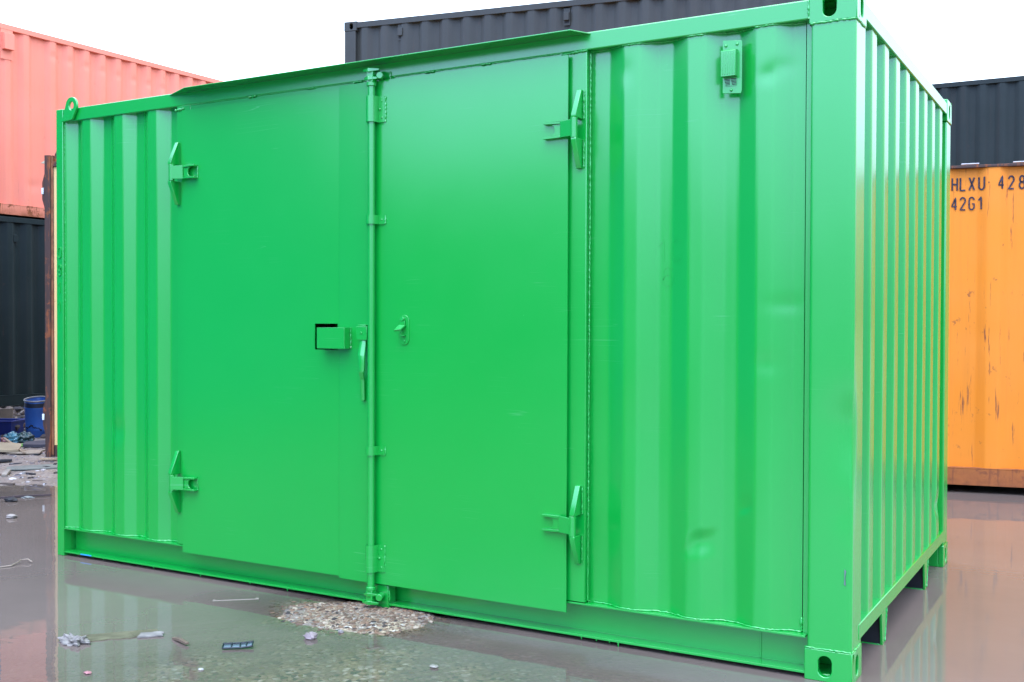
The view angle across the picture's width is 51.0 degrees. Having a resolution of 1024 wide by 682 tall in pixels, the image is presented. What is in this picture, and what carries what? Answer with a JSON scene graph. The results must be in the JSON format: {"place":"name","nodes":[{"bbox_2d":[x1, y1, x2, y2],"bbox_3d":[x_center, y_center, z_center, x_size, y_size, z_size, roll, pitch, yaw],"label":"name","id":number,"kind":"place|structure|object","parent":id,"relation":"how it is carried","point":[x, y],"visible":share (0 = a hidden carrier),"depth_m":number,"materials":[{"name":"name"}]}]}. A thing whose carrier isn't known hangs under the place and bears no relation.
{"place":"outdoors","nodes":[
{"label":"outdoors","id":0,"kind":"place"},
{"bbox_2d":[0,405,548,681],"bbox_3d":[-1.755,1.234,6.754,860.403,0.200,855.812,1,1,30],"label":"ground","id":1,"kind":"structure","parent":0,"point":[368,662],"depth_m":4.30,"materials":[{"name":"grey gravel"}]},
{"bbox_2d":[1,469,10,476],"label":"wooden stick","id":2,"kind":"object","parent":1,"relation":"on","point":[6,472],"visible":1,"depth_m":9.32,"materials":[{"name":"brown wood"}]},
{"bbox_2d":[0,459,11,461],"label":"scrap","id":3,"kind":"object","parent":1,"relation":"on","point":[4,460],"visible":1,"depth_m":9.95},
{"bbox_2d":[0,442,20,451],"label":"sheet","id":4,"kind":"object","parent":1,"relation":"on","point":[9,447],"visible":1,"depth_m":10.51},
{"bbox_2d":[4,431,19,442],"bbox_3d":[-5.231,1.001,11.255,0.196,0.118,0.206,0,1,-22],"label":"rubbish bag","id":5,"kind":"object","parent":1,"relation":"on","point":[13,436],"visible":0.78,"depth_m":11.19,"materials":[{"name":"blue plastic"}]},
{"bbox_2d":[0,418,24,434],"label":"crate","id":6,"kind":"object","parent":1,"relation":"on","point":[7,425],"visible":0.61,"depth_m":11.90,"materials":[{"name":"blue plastic"}]},
{"bbox_2d":[3,438,24,453],"bbox_3d":[-4.937,1.036,10.636,0.024,0.106,0.612,-1,1,-42],"label":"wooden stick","id":7,"kind":"object","parent":1,"relation":"on","point":[20,449],"visible":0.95,"depth_m":10.70,"materials":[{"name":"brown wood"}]},
{"bbox_2d":[0,216,44,405],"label":"shipping container","id":8,"kind":"object","parent":1,"relation":"on","point":[22,309],"visible":0.06,"depth_m":14.78,"materials":[{"name":"black metal"}]},
{"bbox_2d":[0,23,222,219],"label":"shipping container","id":9,"kind":"object","parent":8,"relation":"on","point":[44,78],"visible":0.13,"depth_m":15.03,"materials":[{"name":"metal"}]},
{"bbox_2d":[0,406,44,437],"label":"rubble","id":10,"kind":"object","parent":1,"relation":"on","point":[17,410],"visible":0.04,"depth_m":13.59,"materials":[{"name":"grey stone"}]},
{"bbox_2d":[0,408,12,417],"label":"sheet","id":11,"kind":"object","parent":10,"relation":"on","point":[6,413],"visible":0.66,"depth_m":12.66,"materials":[{"name":"cardboard"}]},
{"bbox_2d":[5,450,44,453],"bbox_3d":[-4.769,1.084,10.501,0.348,0.028,0.157,0,1,0],"label":"sheet","id":12,"kind":"object","parent":1,"relation":"on","point":[33,452],"visible":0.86,"depth_m":10.44,"materials":[{"name":"cardboard"}]},
{"bbox_2d":[17,431,34,442],"bbox_3d":[-5.125,1.006,11.284,0.225,0.117,0.214,1,1,30],"label":"rubbish bag","id":13,"kind":"object","parent":1,"relation":"on","point":[24,436],"visible":0.77,"depth_m":11.23,"materials":[{"name":"teal plastic"}]},
{"bbox_2d":[0,447,54,486],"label":"loose stones","id":14,"kind":"object","parent":1,"relation":"on","point":[43,470],"visible":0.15,"depth_m":9.47,"materials":[{"name":"grey stone"}]},
{"bbox_2d":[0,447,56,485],"bbox_3d":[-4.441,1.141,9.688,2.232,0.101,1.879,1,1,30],"label":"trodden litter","id":15,"kind":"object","parent":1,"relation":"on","point":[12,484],"visible":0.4,"depth_m":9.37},
{"bbox_2d":[6,464,56,469],"bbox_3d":[-4.296,1.139,9.690,0.488,0.019,0.214,0,1,-26],"label":"sheet","id":16,"kind":"object","parent":1,"relation":"on","point":[31,467],"visible":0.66,"depth_m":9.65,"materials":[{"name":"grey metal"}]},
{"bbox_2d":[23,396,44,437],"bbox_3d":[-5.273,0.865,11.947,0.315,0.495,0.329,1,1,30],"label":"drum","id":17,"kind":"object","parent":1,"relation":"on","point":[33,408],"visible":0.62,"depth_m":11.83,"materials":[{"name":"blue plastic"}]},
{"bbox_2d":[23,440,44,447],"bbox_3d":[-4.782,1.049,10.960,0.380,0.054,0.197,0,1,-17],"label":"board","id":18,"kind":"object","parent":1,"relation":"on","point":[39,443],"visible":0.57,"depth_m":10.88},
{"bbox_2d":[39,458,56,459],"bbox_3d":[-4.348,1.106,10.075,0.157,0.014,0.056,0,1,-5],"label":"wood chip","id":19,"kind":"object","parent":1,"relation":"on","point":[47,458],"visible":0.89,"depth_m":10.05,"materials":[{"name":"beige wood"}]},
{"bbox_2d":[41,153,56,456],"bbox_3d":[-3.072,-0.407,11.566,2.460,3.090,3.000,0,1,10],"label":"shipping container","id":20,"kind":"object","parent":1,"relation":"on","point":[49,199],"visible":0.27,"depth_m":10.29,"materials":[{"name":"brown metal"}]},
{"bbox_2d":[79,630,141,641],"bbox_3d":[-1.722,1.266,4.581,0.269,0.013,0.106,0,1,-18],"label":"plank","id":21,"kind":"object","parent":1,"relation":"on","point":[109,636],"visible":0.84,"depth_m":4.57,"materials":[{"name":"brown wood"}]},
{"bbox_2d":[130,629,157,635],"bbox_3d":[-1.431,1.273,4.738,0.479,0.033,0.080,0,1,-31],"label":"plank","id":22,"kind":"object","parent":1,"relation":"on","point":[134,633],"visible":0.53,"depth_m":4.65,"materials":[{"name":"brown wood"}]},
{"bbox_2d":[213,598,258,600],"bbox_3d":[-1.349,1.296,5.257,0.220,0.085,0.120,0,1,-10],"label":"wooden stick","id":23,"kind":"object","parent":1,"relation":"on","point":[235,599],"visible":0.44,"depth_m":5.21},
{"bbox_2d":[56,0,951,681],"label":"shipping container","id":24,"kind":"object","parent":1,"relation":"on","point":[634,334],"visible":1,"depth_m":4.71,"materials":[{"name":"green metal"}]},
{"bbox_2d":[168,89,339,575],"bbox_3d":[-1.303,-0.043,5.399,1.159,2.335,0.072,1,1,30],"label":"door","id":25,"kind":"structure","parent":24,"relation":"in","point":[259,483],"depth_m":5.40,"materials":[{"name":"green paint"}]},
{"bbox_2d":[317,55,584,611],"bbox_3d":[-0.317,-0.014,4.829,1.390,2.499,0.084,1,1,30],"label":"door","id":26,"kind":"structure","parent":24,"relation":"in","point":[451,336],"depth_m":4.80,"materials":[{"name":"green paint"}]},
{"bbox_2d":[947,161,1023,487],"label":"shipping container","id":27,"kind":"object","parent":1,"relation":"on","point":[986,359],"visible":0.15,"depth_m":8.57,"materials":[{"name":"orange metal"}]},
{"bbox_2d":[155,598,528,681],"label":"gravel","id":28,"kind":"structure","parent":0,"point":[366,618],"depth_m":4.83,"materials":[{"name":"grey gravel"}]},
{"bbox_2d":[0,484,1023,681],"bbox_3d":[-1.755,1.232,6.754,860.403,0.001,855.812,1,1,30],"label":"water","id":29,"kind":"structure","parent":0,"point":[960,618],"depth_m":4.74,"materials":[{"name":"liquid"}]},
{"bbox_2d":[4,497,17,501],"bbox_3d":[-3.761,1.191,8.069,0.120,0.035,0.084,1,1,30],"label":"stone","id":30,"kind":"object","parent":29,"relation":"on","point":[11,499],"visible":1,"depth_m":8.05,"materials":[{"name":"grey stone"}]},
{"bbox_2d":[6,514,16,518],"bbox_3d":[-3.441,1.204,7.379,0.071,0.030,0.077,0,1,-28],"label":"stone","id":31,"kind":"object","parent":29,"relation":"on","point":[11,516],"visible":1,"depth_m":7.36,"materials":[{"name":"white stone"}]},
{"bbox_2d":[0,558,31,567],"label":"wire","id":32,"kind":"object","parent":29,"relation":"on","point":[15,563],"visible":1,"depth_m":5.94,"materials":[{"name":"grey metal"}]},
{"bbox_2d":[0,494,50,498],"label":"twig","id":33,"kind":"object","parent":29,"relation":"on","point":[26,495],"visible":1,"depth_m":8.25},
{"bbox_2d":[57,633,90,646],"bbox_3d":[-1.837,1.254,4.500,0.101,0.049,0.166,0,1,-39],"label":"crumpled paper","id":34,"kind":"object","parent":29,"relation":"on","point":[71,639],"visible":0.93,"depth_m":4.47,"materials":[{"name":"white paper"}]},
{"bbox_2d":[137,631,163,637],"bbox_3d":[-1.545,1.256,4.591,0.110,0.013,0.044,0,1,-17],"label":"paper sheet","id":35,"kind":"object","parent":29,"relation":"on","point":[150,634],"visible":1,"depth_m":4.58,"materials":[{"name":"white paper"}]},
{"bbox_2d":[172,637,188,644],"bbox_3d":[-1.392,1.258,4.503,0.016,0.016,0.132,-1,1,-42],"label":"wooden stick","id":36,"kind":"object","parent":29,"relation":"on","point":[183,641],"visible":1,"depth_m":4.49,"materials":[{"name":"brown wood"}]},
{"bbox_2d":[222,640,253,648],"bbox_3d":[-1.132,1.254,4.429,0.126,0.019,0.047,0,1,-8],"label":"plastic scrap","id":37,"kind":"object","parent":29,"relation":"on","point":[236,645],"visible":1,"depth_m":4.43,"materials":[{"name":"blue plastic"}]},
{"bbox_2d":[303,631,317,639],"bbox_3d":[-0.859,1.251,4.566,0.065,0.032,0.049,1,1,30],"label":"stone","id":38,"kind":"object","parent":29,"relation":"in","point":[311,635],"visible":1,"depth_m":4.55,"materials":[{"name":"white stone"}]},
{"bbox_2d":[0,0,1023,83],"label":"sky","id":39,"kind":"structure","parent":0,"point":[949,41],"materials":[{"name":"white"}]},
{"bbox_3d":[1.114,-0.158,13.832,6.064,2.597,2.438,0,1,20],"label":"shipping container","id":40,"kind":"object","parent":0,"visible":0},
{"bbox_2d":[344,0,803,62],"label":"shipping container","id":41,"kind":"object","parent":40,"relation":"on","point":[372,39],"visible":0.17,"depth_m":12.92,"materials":[{"name":"grey metal"}]},
{"bbox_3d":[6.319,-0.210,18.556,6.064,2.597,2.438,1,1,27],"label":"shipping container","id":42,"kind":"object","parent":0,"visible":0},
{"bbox_2d":[932,76,1023,165],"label":"shipping container","id":43,"kind":"object","parent":42,"relation":"on","point":[987,125],"visible":0.06,"depth_m":16.64,"materials":[{"name":"grey metal"}]}
]}

